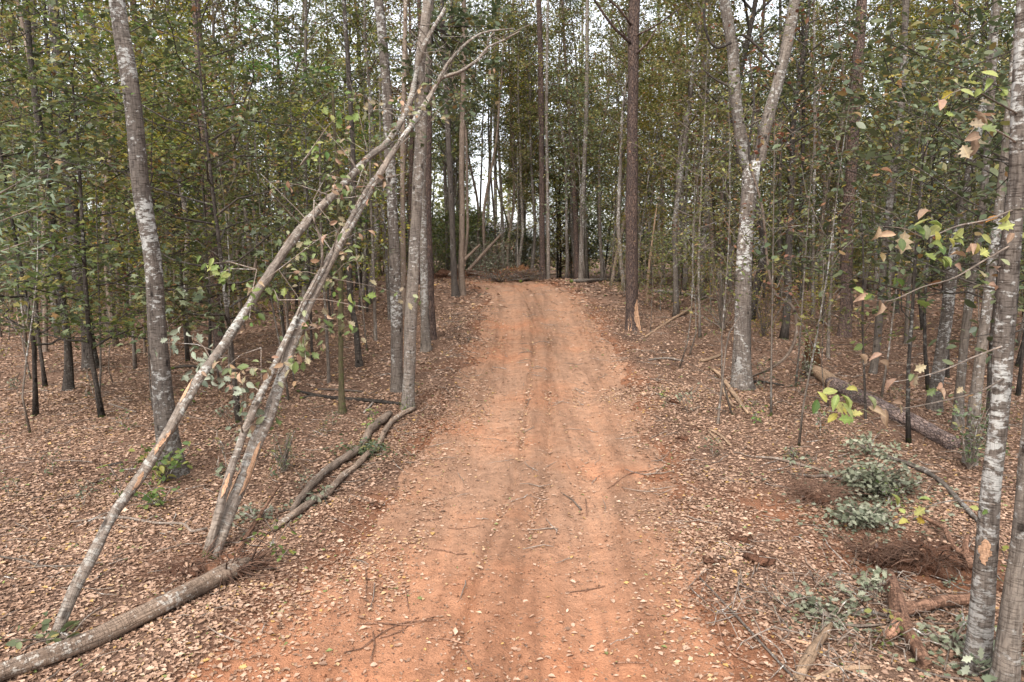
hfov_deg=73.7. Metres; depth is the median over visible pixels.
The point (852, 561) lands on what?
fallen stick
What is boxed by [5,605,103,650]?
sprouts
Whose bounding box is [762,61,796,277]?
slender tree
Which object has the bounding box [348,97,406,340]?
thin sapling
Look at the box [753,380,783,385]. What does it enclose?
fallen stick
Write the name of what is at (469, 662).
fallen stick
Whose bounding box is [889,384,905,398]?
seedling
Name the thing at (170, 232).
thin sapling
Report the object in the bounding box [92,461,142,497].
seedling
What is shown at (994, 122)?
holly tree
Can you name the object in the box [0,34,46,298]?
slender tree
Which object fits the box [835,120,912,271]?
bushy tree
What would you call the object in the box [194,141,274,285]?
bushy tree
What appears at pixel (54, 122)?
slender tree
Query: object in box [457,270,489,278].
earth clod
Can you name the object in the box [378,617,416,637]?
fallen stick
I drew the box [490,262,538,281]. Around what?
root mound
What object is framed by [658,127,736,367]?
thin sapling
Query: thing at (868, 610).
seedling
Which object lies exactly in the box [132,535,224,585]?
root mound
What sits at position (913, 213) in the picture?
bushy tree
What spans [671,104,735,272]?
bushy tree
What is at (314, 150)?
young tree
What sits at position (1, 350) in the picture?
thin sapling
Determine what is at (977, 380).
grey tree
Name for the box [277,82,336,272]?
bushy tree
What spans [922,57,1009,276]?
bushy tree
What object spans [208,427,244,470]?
seedling
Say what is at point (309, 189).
bushy tree
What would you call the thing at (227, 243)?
thin sapling
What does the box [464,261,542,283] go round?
brush heap
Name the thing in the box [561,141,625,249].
young tree
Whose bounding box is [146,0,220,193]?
slender tree
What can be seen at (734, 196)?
slender tree
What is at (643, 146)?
slender tree
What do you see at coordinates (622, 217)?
bushy tree
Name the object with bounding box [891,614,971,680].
cut bough
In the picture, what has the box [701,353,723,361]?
fallen stick
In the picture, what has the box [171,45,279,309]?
slender tree
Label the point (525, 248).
bush
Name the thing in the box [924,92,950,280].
slender tree
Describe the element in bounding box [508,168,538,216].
slender tree
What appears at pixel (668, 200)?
bushy tree
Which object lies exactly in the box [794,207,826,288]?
young tree
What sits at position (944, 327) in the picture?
mottled tree
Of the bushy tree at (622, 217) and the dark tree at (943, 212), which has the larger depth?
the bushy tree at (622, 217)
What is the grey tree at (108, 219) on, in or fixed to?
on the forest floor
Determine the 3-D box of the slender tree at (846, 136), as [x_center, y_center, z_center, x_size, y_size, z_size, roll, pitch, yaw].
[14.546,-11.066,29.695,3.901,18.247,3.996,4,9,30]
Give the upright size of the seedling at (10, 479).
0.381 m
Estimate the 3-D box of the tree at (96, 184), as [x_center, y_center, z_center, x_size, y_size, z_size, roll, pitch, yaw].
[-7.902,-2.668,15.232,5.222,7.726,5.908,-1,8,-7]
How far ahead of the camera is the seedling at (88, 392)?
15.03 m
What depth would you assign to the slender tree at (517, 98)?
38.30 m
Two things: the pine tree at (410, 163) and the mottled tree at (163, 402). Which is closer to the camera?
the mottled tree at (163, 402)
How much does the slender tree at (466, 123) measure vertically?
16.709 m
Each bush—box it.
[398,204,481,273]
[407,207,474,270]
[431,197,505,264]
[432,201,504,261]
[432,220,479,267]
[432,221,488,270]
[438,204,524,270]
[440,225,500,268]
[456,222,500,268]
[480,217,553,269]
[496,237,550,272]
[504,223,568,275]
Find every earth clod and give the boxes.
[204,557,227,572]
[368,498,385,509]
[434,268,465,278]
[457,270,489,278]
[664,395,680,405]
[672,432,690,441]
[690,424,701,429]
[700,552,726,568]
[722,529,758,547]
[730,547,781,571]
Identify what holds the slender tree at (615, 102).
on the forest floor
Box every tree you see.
[0,0,92,314]
[0,0,102,334]
[0,0,217,415]
[0,0,288,417]
[0,0,441,423]
[0,1,58,313]
[0,1,70,309]
[0,1,123,289]
[0,26,288,345]
[0,32,22,153]
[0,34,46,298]
[0,38,176,386]
[0,54,95,347]
[0,60,32,214]
[0,107,62,278]
[0,108,100,360]
[0,112,36,300]
[0,183,29,336]
[1,2,220,369]
[1,6,311,361]
[1,19,78,299]
[1,35,16,311]
[3,0,99,302]
[3,2,86,236]
[16,0,62,351]
[16,22,92,304]
[20,0,156,314]
[21,87,255,336]
[23,97,103,285]
[31,0,62,337]
[39,0,174,346]
[42,2,137,305]
[42,6,326,373]
[46,0,189,479]
[52,0,460,637]
[53,121,127,288]
[56,86,164,275]
[63,1,126,299]
[67,16,109,287]
[68,15,165,192]
[74,2,118,333]
[76,106,181,283]
[76,125,169,308]
[78,0,237,345]
[81,0,184,302]
[94,0,207,291]
[96,0,163,148]
[98,0,167,169]
[99,126,178,292]
[101,0,208,305]
[103,0,183,85]
[133,0,221,277]
[144,11,386,314]
[144,15,236,260]
[145,54,194,313]
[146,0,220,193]
[146,83,228,290]
[147,0,272,265]
[147,70,408,335]
[154,94,200,269]
[159,174,197,279]
[163,0,278,312]
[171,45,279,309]
[171,175,231,300]
[173,25,223,186]
[174,1,249,292]
[181,98,236,203]
[182,0,559,558]
[186,0,291,316]
[187,124,269,281]
[189,0,276,324]
[191,0,266,299]
[192,0,225,348]
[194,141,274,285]
[195,122,270,280]
[206,0,338,295]
[219,0,377,301]
[223,33,324,293]
[236,91,317,272]
[237,0,342,311]
[239,0,315,302]
[246,98,277,274]
[251,84,410,332]
[264,62,356,298]
[266,173,337,272]
[268,75,315,277]
[270,6,344,275]
[270,61,328,245]
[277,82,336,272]
[280,0,433,290]
[280,33,313,289]
[282,0,356,290]
[282,116,333,264]
[285,0,415,298]
[287,26,347,287]
[287,161,368,321]
[292,0,361,267]
[298,120,410,310]
[301,83,369,261]
[308,0,391,298]
[311,120,386,276]
[315,134,386,264]
[321,0,437,304]
[322,0,365,367]
[335,98,405,268]
[337,107,408,263]
[340,27,381,286]
[346,147,387,273]
[348,82,434,270]
[348,153,408,279]
[354,25,399,274]
[357,0,460,251]
[359,0,480,270]
[361,2,412,264]
[368,137,432,259]
[370,0,438,277]
[373,0,402,393]
[379,0,533,410]
[382,152,434,261]
[383,60,433,214]
[389,0,433,352]
[391,0,419,315]
[397,1,489,257]
[398,0,448,128]
[399,0,516,270]
[407,0,507,269]
[409,14,436,340]
[412,30,443,273]
[413,0,504,269]
[414,0,420,283]
[431,114,446,266]
[432,0,463,297]
[432,0,497,269]
[432,13,500,232]
[432,78,479,204]
[432,90,479,206]
[434,25,492,269]
[434,111,492,205]
[436,29,486,242]
[436,82,487,211]
[439,0,488,295]
[447,0,519,273]
[451,0,510,270]
[454,0,549,271]
[470,1,511,260]
[475,20,557,254]
[477,0,562,267]
[478,0,568,274]
[479,0,514,270]
[479,0,564,264]
[480,133,552,266]
[481,0,532,267]
[483,4,551,260]
[483,46,513,266]
[484,59,548,265]
[486,6,495,222]
[486,59,549,198]
[487,83,549,266]
[488,0,577,279]
[491,23,569,260]
[491,91,538,252]
[492,2,497,221]
[500,97,538,265]
[501,38,555,264]
[507,0,513,223]
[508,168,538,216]
[510,4,593,267]
[516,0,591,278]
[516,50,617,277]
[524,0,607,277]
[525,168,579,272]
[526,80,611,277]
[529,0,589,278]
[529,59,625,278]
[531,0,606,267]
[534,63,622,278]
[536,0,617,278]
[536,177,570,277]
[549,68,596,277]
[550,4,560,257]
[550,53,615,241]
[555,0,609,278]
[556,93,601,277]
[557,56,668,274]
[557,82,613,277]
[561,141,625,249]
[563,126,616,270]
[568,0,660,277]
[573,1,594,278]
[575,0,672,290]
[577,0,664,277]
[587,79,703,288]
[587,117,649,269]
[588,9,661,281]
[591,121,657,268]
[592,0,667,260]
[593,0,680,330]
[596,0,665,286]
[596,37,626,277]
[598,158,659,268]
[599,68,692,283]
[608,43,672,280]
[608,112,692,272]
[616,0,734,290]
[617,23,772,337]
[620,0,694,283]
[621,28,699,285]
[621,170,665,276]
[625,23,673,279]
[638,0,723,277]
[639,0,715,285]
[639,0,838,320]
[640,0,749,301]
[644,0,748,316]
[644,137,711,272]
[646,5,677,281]
[646,213,672,283]
[649,141,702,268]
[650,0,777,299]
[653,71,776,307]
[654,0,701,234]
[655,0,738,286]
[655,22,764,276]
[663,62,698,277]
[671,0,723,291]
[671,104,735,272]
[682,100,815,299]
[684,80,798,275]
[687,1,768,291]
[689,78,727,232]
[691,4,718,285]
[694,0,897,339]
[695,23,787,275]
[700,96,796,264]
[701,0,799,390]
[702,90,752,284]
[702,152,739,266]
[710,23,839,297]
[711,1,769,286]
[712,68,764,282]
[733,71,840,266]
[734,0,850,283]
[739,23,1023,443]
[750,0,827,303]
[752,0,765,286]
[753,107,832,271]
[753,197,777,285]
[757,145,910,323]
[758,144,822,281]
[759,27,822,283]
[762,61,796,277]
[764,0,879,275]
[764,170,830,278]
[766,1,853,296]
[766,144,833,273]
[771,10,839,247]
[772,0,828,299]
[772,0,868,284]
[772,0,1014,389]
[772,114,863,290]
[783,7,865,290]
[786,124,841,267]
[791,25,895,284]
[793,39,902,271]
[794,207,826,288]
[799,0,849,315]
[799,0,889,305]
[799,40,1023,377]
[800,5,1008,329]
[805,0,895,288]
[807,105,867,278]
[811,0,885,294]
[812,0,1023,676]
[819,0,1023,364]
[820,0,1023,431]
[821,0,887,289]
[830,133,885,278]
[835,120,905,271]
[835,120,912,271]
[836,0,888,337]
[844,0,916,288]
[849,0,918,312]
[854,121,944,274]
[854,153,921,276]
[855,113,941,277]
[855,177,885,291]
[856,88,947,279]
[858,2,919,269]
[859,16,941,289]
[859,32,1008,286]
[861,0,960,301]
[864,0,929,289]
[865,28,953,276]
[866,46,932,279]
[867,0,1006,286]
[867,0,1011,269]
[868,0,929,373]
[870,0,961,291]
[880,0,959,278]
[881,0,980,280]
[881,0,1015,255]
[884,73,1023,395]
[889,0,1015,308]
[892,93,1023,366]
[895,0,939,251]
[896,128,945,271]
[897,0,972,283]
[919,0,1000,412]
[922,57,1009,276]
[923,0,994,281]
[924,0,972,289]
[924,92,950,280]
[929,118,1022,292]
[933,0,1000,430]
[937,41,1023,314]
[938,0,1011,283]
[939,0,989,288]
[947,0,1015,227]
[961,19,1014,466]
[963,0,1023,263]
[966,57,1009,236]
[968,0,1014,277]
[968,63,1008,281]
[970,184,1023,347]
[975,46,1010,189]
[976,93,1023,279]
[988,414,1023,681]
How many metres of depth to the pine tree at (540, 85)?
32.29 m
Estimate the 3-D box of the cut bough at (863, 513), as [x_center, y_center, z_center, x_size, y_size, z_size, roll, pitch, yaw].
[4.251,2.292,8.769,2.862,0.577,2.062,0,8,0]
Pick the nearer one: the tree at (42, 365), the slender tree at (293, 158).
the tree at (42, 365)
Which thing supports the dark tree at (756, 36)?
on the forest floor
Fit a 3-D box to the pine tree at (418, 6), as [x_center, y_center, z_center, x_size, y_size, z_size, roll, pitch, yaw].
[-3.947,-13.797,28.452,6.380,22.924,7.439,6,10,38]
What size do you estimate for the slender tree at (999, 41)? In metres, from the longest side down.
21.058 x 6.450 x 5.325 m
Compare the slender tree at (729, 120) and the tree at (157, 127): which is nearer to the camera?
the tree at (157, 127)
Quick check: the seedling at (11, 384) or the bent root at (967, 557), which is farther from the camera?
the seedling at (11, 384)
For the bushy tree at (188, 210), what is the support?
on the forest floor
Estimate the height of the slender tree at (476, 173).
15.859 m
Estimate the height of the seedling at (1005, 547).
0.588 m
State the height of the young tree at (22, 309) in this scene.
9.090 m
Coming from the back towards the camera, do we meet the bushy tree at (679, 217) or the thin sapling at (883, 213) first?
the bushy tree at (679, 217)
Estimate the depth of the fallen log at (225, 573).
6.10 m
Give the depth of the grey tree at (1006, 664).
5.17 m
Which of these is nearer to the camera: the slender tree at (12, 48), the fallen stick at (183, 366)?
the fallen stick at (183, 366)
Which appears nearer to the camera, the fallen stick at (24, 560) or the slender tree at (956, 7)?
the fallen stick at (24, 560)
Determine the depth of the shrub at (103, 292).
25.77 m
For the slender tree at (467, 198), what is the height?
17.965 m
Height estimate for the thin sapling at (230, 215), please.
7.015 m
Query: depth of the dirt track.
7.80 m
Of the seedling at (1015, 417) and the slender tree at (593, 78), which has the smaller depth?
the seedling at (1015, 417)
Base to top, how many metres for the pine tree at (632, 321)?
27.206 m
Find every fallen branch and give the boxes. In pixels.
[271,406,416,530]
[297,390,400,404]
[570,278,625,282]
[653,289,713,299]
[792,619,833,681]
[796,639,830,653]
[811,665,871,680]
[851,607,888,617]
[878,454,976,521]
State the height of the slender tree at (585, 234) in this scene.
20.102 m
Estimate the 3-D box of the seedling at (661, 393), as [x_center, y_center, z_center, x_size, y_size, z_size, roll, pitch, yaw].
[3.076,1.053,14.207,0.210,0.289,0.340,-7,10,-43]
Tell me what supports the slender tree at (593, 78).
on the forest floor
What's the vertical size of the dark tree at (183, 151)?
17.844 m
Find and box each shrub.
[0,240,39,310]
[0,262,33,331]
[50,298,94,333]
[52,258,143,336]
[62,274,104,308]
[69,279,106,317]
[188,278,206,312]
[223,274,247,314]
[223,286,246,316]
[354,243,383,283]
[519,238,554,271]
[599,238,656,296]
[602,216,662,282]
[610,224,701,309]
[640,241,682,285]
[679,255,718,299]
[689,226,752,289]
[690,256,754,329]
[705,239,735,281]
[751,263,782,336]
[753,242,818,309]
[774,268,839,325]
[836,239,878,285]
[854,254,878,285]
[936,247,980,281]
[1017,273,1023,314]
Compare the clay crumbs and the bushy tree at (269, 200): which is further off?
the bushy tree at (269, 200)
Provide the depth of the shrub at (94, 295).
30.00 m
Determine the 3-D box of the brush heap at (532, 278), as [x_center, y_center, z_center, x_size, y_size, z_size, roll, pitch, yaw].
[0.707,-3.101,32.467,3.119,1.177,2.905,-2,8,-15]
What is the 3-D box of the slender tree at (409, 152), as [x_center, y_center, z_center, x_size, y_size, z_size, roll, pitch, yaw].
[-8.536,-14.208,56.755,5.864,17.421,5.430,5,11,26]
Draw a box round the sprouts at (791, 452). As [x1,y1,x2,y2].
[783,447,799,457]
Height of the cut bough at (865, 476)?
0.746 m
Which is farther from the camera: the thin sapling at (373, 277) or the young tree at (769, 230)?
the young tree at (769, 230)
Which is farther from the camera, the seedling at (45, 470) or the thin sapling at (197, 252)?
the thin sapling at (197, 252)
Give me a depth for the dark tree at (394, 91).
32.29 m
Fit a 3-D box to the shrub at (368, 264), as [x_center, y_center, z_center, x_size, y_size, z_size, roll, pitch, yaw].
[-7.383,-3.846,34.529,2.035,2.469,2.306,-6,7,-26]
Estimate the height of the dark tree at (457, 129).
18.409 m
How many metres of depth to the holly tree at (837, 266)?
23.36 m
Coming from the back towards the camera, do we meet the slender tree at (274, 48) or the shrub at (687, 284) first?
the slender tree at (274, 48)
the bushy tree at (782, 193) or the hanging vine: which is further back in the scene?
the bushy tree at (782, 193)
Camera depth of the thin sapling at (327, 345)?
15.51 m
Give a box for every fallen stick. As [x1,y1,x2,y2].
[0,555,122,566]
[55,460,92,462]
[70,516,206,532]
[96,462,122,468]
[107,402,135,411]
[171,365,196,368]
[317,388,362,391]
[344,619,438,652]
[357,616,434,624]
[361,540,416,542]
[363,402,373,413]
[364,569,366,598]
[369,632,374,662]
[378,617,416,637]
[405,588,409,610]
[423,547,466,553]
[430,637,475,645]
[459,647,475,678]
[561,492,581,509]
[566,586,603,592]
[607,466,664,488]
[614,661,644,663]
[644,289,726,337]
[648,357,680,360]
[699,577,796,681]
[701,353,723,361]
[707,430,723,448]
[709,428,731,445]
[711,603,767,671]
[739,590,787,625]
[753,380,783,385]
[756,456,827,473]
[798,473,845,481]
[834,622,883,626]
[850,537,883,563]
[914,667,974,680]
[923,467,940,472]
[923,619,960,624]
[944,630,953,670]
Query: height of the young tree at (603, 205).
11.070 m
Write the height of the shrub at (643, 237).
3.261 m
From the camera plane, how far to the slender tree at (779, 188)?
27.04 m
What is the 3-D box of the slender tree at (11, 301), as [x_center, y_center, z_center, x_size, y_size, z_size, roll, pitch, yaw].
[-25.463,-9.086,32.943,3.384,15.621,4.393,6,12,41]
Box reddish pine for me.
[130,0,157,230]
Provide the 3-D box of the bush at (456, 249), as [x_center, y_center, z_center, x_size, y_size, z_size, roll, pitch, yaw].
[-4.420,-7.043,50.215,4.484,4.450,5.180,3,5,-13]
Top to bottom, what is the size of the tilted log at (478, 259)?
1.860 m
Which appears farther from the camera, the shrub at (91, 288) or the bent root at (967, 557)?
the shrub at (91, 288)
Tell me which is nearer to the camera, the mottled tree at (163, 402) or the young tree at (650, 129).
the mottled tree at (163, 402)
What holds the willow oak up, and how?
on the forest floor
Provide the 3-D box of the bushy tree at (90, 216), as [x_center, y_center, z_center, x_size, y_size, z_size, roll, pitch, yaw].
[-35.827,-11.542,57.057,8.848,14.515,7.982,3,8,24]
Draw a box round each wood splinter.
[712,368,720,377]
[719,382,733,406]
[723,378,748,413]
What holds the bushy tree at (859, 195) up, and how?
on the forest floor
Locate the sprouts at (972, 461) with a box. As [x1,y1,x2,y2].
[936,386,1014,468]
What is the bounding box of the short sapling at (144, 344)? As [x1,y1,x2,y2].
[104,265,146,353]
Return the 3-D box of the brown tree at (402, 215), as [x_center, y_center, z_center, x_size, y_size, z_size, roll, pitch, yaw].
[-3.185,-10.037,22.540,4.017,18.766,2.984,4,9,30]
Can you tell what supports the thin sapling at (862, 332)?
on the forest floor
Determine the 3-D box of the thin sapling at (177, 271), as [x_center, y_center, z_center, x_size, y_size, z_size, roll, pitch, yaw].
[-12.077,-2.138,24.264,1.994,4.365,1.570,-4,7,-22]
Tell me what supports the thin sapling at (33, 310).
on the forest floor
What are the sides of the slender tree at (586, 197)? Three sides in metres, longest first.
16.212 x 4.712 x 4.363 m
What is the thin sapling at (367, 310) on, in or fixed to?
on the forest floor
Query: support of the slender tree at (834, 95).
on the forest floor
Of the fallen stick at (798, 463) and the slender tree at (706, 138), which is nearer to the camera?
the fallen stick at (798, 463)
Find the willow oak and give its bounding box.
[0,125,92,306]
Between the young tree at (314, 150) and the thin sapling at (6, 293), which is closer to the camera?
the thin sapling at (6, 293)
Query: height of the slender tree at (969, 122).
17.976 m
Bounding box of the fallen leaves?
[0,275,1023,681]
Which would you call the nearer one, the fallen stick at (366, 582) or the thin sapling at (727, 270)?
the fallen stick at (366, 582)
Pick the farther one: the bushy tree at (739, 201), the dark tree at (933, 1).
the bushy tree at (739, 201)
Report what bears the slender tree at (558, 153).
on the forest floor
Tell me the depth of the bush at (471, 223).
54.03 m
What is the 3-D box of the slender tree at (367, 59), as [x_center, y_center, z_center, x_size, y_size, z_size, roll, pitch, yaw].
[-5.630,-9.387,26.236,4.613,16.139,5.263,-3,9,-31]
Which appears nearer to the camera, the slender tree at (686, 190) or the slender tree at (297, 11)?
the slender tree at (686, 190)
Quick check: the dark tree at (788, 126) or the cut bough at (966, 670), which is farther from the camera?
the dark tree at (788, 126)
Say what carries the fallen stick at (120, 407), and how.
on the forest floor
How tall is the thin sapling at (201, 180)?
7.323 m
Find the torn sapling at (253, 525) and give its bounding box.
[235,485,279,553]
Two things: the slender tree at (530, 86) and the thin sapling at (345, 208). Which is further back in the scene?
the slender tree at (530, 86)
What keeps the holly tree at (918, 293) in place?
on the forest floor
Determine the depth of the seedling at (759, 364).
15.22 m
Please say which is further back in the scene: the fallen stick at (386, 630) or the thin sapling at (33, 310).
the thin sapling at (33, 310)
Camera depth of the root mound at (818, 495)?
9.52 m
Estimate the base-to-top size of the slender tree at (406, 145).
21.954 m
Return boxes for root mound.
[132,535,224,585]
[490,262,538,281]
[753,466,872,513]
[825,521,915,573]
[867,522,974,591]
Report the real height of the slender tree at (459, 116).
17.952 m
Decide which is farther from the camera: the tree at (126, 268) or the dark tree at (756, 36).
the dark tree at (756, 36)
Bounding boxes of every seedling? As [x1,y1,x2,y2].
[0,475,21,497]
[5,371,29,394]
[39,446,62,475]
[73,479,99,505]
[78,369,108,398]
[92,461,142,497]
[116,408,135,430]
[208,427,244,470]
[214,456,241,484]
[215,394,243,427]
[238,516,299,561]
[266,443,295,478]
[292,466,315,488]
[323,410,337,425]
[361,406,379,429]
[653,384,667,396]
[659,393,673,406]
[675,383,699,412]
[700,435,720,454]
[735,399,767,423]
[754,357,778,388]
[779,446,815,477]
[787,373,806,394]
[805,405,835,435]
[844,380,861,400]
[859,466,884,496]
[861,574,891,602]
[864,608,926,651]
[878,483,904,508]
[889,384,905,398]
[942,569,969,590]
[997,543,1009,583]
[1009,402,1020,423]
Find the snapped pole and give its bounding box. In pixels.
[645,205,656,302]
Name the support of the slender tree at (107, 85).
on the forest floor
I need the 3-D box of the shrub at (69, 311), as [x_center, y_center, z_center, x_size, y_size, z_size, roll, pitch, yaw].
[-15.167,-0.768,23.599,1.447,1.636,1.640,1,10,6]
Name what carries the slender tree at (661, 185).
on the forest floor
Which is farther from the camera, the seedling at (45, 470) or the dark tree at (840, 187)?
the dark tree at (840, 187)
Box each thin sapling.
[0,100,106,432]
[0,116,54,378]
[0,229,23,340]
[0,277,23,355]
[1,200,38,320]
[7,162,40,313]
[34,57,180,391]
[55,192,84,302]
[85,151,131,333]
[90,250,126,382]
[98,151,186,410]
[117,198,189,356]
[154,180,195,316]
[158,62,250,384]
[165,226,200,306]
[173,105,266,400]
[177,62,325,399]
[181,196,205,317]
[196,121,261,323]
[202,202,249,300]
[229,159,327,337]
[229,237,248,330]
[237,115,318,386]
[251,218,280,316]
[277,118,332,360]
[282,139,359,382]
[284,208,305,296]
[300,51,383,350]
[321,137,373,266]
[338,69,382,312]
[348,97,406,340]
[362,76,408,319]
[601,160,645,282]
[634,215,666,331]
[649,127,707,294]
[653,154,734,354]
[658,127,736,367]
[674,68,784,414]
[674,312,764,423]
[684,115,734,313]
[687,138,738,287]
[713,0,845,416]
[736,135,785,308]
[750,67,911,445]
[754,39,864,386]
[762,143,810,249]
[794,238,853,405]
[805,200,929,419]
[806,209,871,357]
[807,107,848,290]
[810,0,975,396]
[831,162,870,267]
[837,121,941,292]
[838,139,928,329]
[864,134,930,317]
[879,118,937,344]
[932,135,995,320]
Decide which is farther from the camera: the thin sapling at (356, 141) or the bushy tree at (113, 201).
the bushy tree at (113, 201)
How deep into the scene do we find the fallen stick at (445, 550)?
7.85 m
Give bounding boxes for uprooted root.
[872,568,969,669]
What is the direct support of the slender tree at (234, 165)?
on the forest floor
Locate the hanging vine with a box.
[749,165,797,376]
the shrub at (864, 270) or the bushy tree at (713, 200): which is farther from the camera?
the bushy tree at (713, 200)
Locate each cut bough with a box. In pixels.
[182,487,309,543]
[289,485,332,505]
[302,433,430,467]
[712,563,931,676]
[725,491,952,561]
[750,447,977,532]
[812,563,886,591]
[829,429,916,460]
[854,621,1023,681]
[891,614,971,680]
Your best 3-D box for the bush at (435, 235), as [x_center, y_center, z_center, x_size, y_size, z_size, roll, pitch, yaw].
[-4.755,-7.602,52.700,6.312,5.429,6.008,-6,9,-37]
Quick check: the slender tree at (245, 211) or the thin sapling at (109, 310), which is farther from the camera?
the slender tree at (245, 211)
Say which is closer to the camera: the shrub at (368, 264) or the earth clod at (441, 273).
the shrub at (368, 264)
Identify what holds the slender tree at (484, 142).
on the forest floor
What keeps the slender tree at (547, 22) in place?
on the forest floor
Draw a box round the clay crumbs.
[259,336,723,681]
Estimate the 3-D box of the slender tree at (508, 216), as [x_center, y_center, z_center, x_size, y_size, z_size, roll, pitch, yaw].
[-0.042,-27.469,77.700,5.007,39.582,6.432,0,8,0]
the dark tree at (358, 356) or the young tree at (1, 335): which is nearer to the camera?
the dark tree at (358, 356)
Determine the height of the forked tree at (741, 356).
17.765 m
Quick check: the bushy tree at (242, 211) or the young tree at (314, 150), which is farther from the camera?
the bushy tree at (242, 211)
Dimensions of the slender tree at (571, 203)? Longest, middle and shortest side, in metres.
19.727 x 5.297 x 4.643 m
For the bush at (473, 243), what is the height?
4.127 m
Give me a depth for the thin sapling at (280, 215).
14.77 m
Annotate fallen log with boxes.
[0,522,306,681]
[811,365,961,449]
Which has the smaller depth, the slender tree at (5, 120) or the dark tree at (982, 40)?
the dark tree at (982, 40)
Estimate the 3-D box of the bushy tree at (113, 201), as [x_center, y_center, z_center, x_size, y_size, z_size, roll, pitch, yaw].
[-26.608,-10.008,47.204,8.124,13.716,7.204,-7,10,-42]
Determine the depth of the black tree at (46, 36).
23.05 m
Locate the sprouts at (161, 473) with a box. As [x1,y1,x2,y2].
[128,441,200,482]
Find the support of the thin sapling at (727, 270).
on the forest floor
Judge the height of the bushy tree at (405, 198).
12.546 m
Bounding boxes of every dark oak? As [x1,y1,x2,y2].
[0,0,127,390]
[18,0,105,368]
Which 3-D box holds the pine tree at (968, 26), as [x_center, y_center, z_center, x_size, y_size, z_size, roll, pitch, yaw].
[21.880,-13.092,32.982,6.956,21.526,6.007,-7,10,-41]
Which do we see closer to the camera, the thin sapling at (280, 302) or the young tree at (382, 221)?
the thin sapling at (280, 302)
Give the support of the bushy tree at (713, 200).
on the forest floor
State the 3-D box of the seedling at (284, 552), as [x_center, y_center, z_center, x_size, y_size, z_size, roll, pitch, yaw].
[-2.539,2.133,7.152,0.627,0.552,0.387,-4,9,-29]
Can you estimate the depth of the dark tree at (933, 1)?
29.09 m
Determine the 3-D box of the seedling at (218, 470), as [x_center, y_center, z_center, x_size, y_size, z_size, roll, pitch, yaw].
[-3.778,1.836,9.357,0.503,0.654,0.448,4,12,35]
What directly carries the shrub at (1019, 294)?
on the forest floor
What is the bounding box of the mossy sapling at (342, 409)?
[266,87,407,414]
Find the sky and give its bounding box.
[0,0,1015,257]
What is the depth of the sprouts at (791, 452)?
11.22 m
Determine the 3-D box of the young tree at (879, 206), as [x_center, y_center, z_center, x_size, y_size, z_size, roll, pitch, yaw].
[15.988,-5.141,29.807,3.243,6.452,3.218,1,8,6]
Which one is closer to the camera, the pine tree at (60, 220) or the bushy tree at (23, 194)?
the pine tree at (60, 220)
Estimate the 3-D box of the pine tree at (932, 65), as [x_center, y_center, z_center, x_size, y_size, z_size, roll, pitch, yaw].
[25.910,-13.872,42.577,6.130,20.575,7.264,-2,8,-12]
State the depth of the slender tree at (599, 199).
36.58 m
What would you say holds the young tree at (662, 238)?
on the forest floor
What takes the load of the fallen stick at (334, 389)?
on the forest floor
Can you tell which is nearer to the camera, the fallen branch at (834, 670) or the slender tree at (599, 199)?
the fallen branch at (834, 670)
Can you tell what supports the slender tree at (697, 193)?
on the forest floor
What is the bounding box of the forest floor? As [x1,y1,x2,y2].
[0,257,1023,681]
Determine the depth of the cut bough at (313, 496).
9.17 m
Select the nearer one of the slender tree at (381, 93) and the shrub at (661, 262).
the shrub at (661, 262)
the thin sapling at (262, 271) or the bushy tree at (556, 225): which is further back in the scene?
the bushy tree at (556, 225)
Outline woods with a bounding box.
[19,53,1022,280]
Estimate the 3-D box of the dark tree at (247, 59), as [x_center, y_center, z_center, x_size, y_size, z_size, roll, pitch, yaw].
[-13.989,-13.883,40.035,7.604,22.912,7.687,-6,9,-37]
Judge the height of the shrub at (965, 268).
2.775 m
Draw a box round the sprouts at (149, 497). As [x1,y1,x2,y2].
[134,479,179,508]
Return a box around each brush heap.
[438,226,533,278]
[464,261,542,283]
[495,263,555,281]
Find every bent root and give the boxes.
[919,515,972,569]
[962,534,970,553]
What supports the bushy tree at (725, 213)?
on the forest floor
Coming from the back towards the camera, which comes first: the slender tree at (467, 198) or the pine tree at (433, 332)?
the slender tree at (467, 198)
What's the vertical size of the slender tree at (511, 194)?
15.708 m
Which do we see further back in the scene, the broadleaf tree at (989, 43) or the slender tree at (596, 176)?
the slender tree at (596, 176)
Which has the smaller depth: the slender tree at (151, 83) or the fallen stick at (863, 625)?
the fallen stick at (863, 625)
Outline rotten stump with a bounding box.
[800,338,820,369]
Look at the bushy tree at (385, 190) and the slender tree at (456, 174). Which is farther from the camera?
the bushy tree at (385, 190)
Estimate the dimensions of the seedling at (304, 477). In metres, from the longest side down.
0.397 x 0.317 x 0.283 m
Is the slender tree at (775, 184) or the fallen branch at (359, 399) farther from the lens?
the slender tree at (775, 184)
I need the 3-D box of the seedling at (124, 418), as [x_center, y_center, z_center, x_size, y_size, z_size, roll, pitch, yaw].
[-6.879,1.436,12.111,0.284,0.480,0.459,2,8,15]
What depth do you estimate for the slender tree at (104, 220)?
22.09 m
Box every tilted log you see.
[448,244,479,276]
[467,234,501,271]
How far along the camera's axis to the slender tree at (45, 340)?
20.81 m
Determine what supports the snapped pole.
on the forest floor
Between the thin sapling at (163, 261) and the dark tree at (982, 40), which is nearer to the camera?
the thin sapling at (163, 261)
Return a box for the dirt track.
[179,279,734,681]
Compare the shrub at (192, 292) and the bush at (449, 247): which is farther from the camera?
the bush at (449, 247)

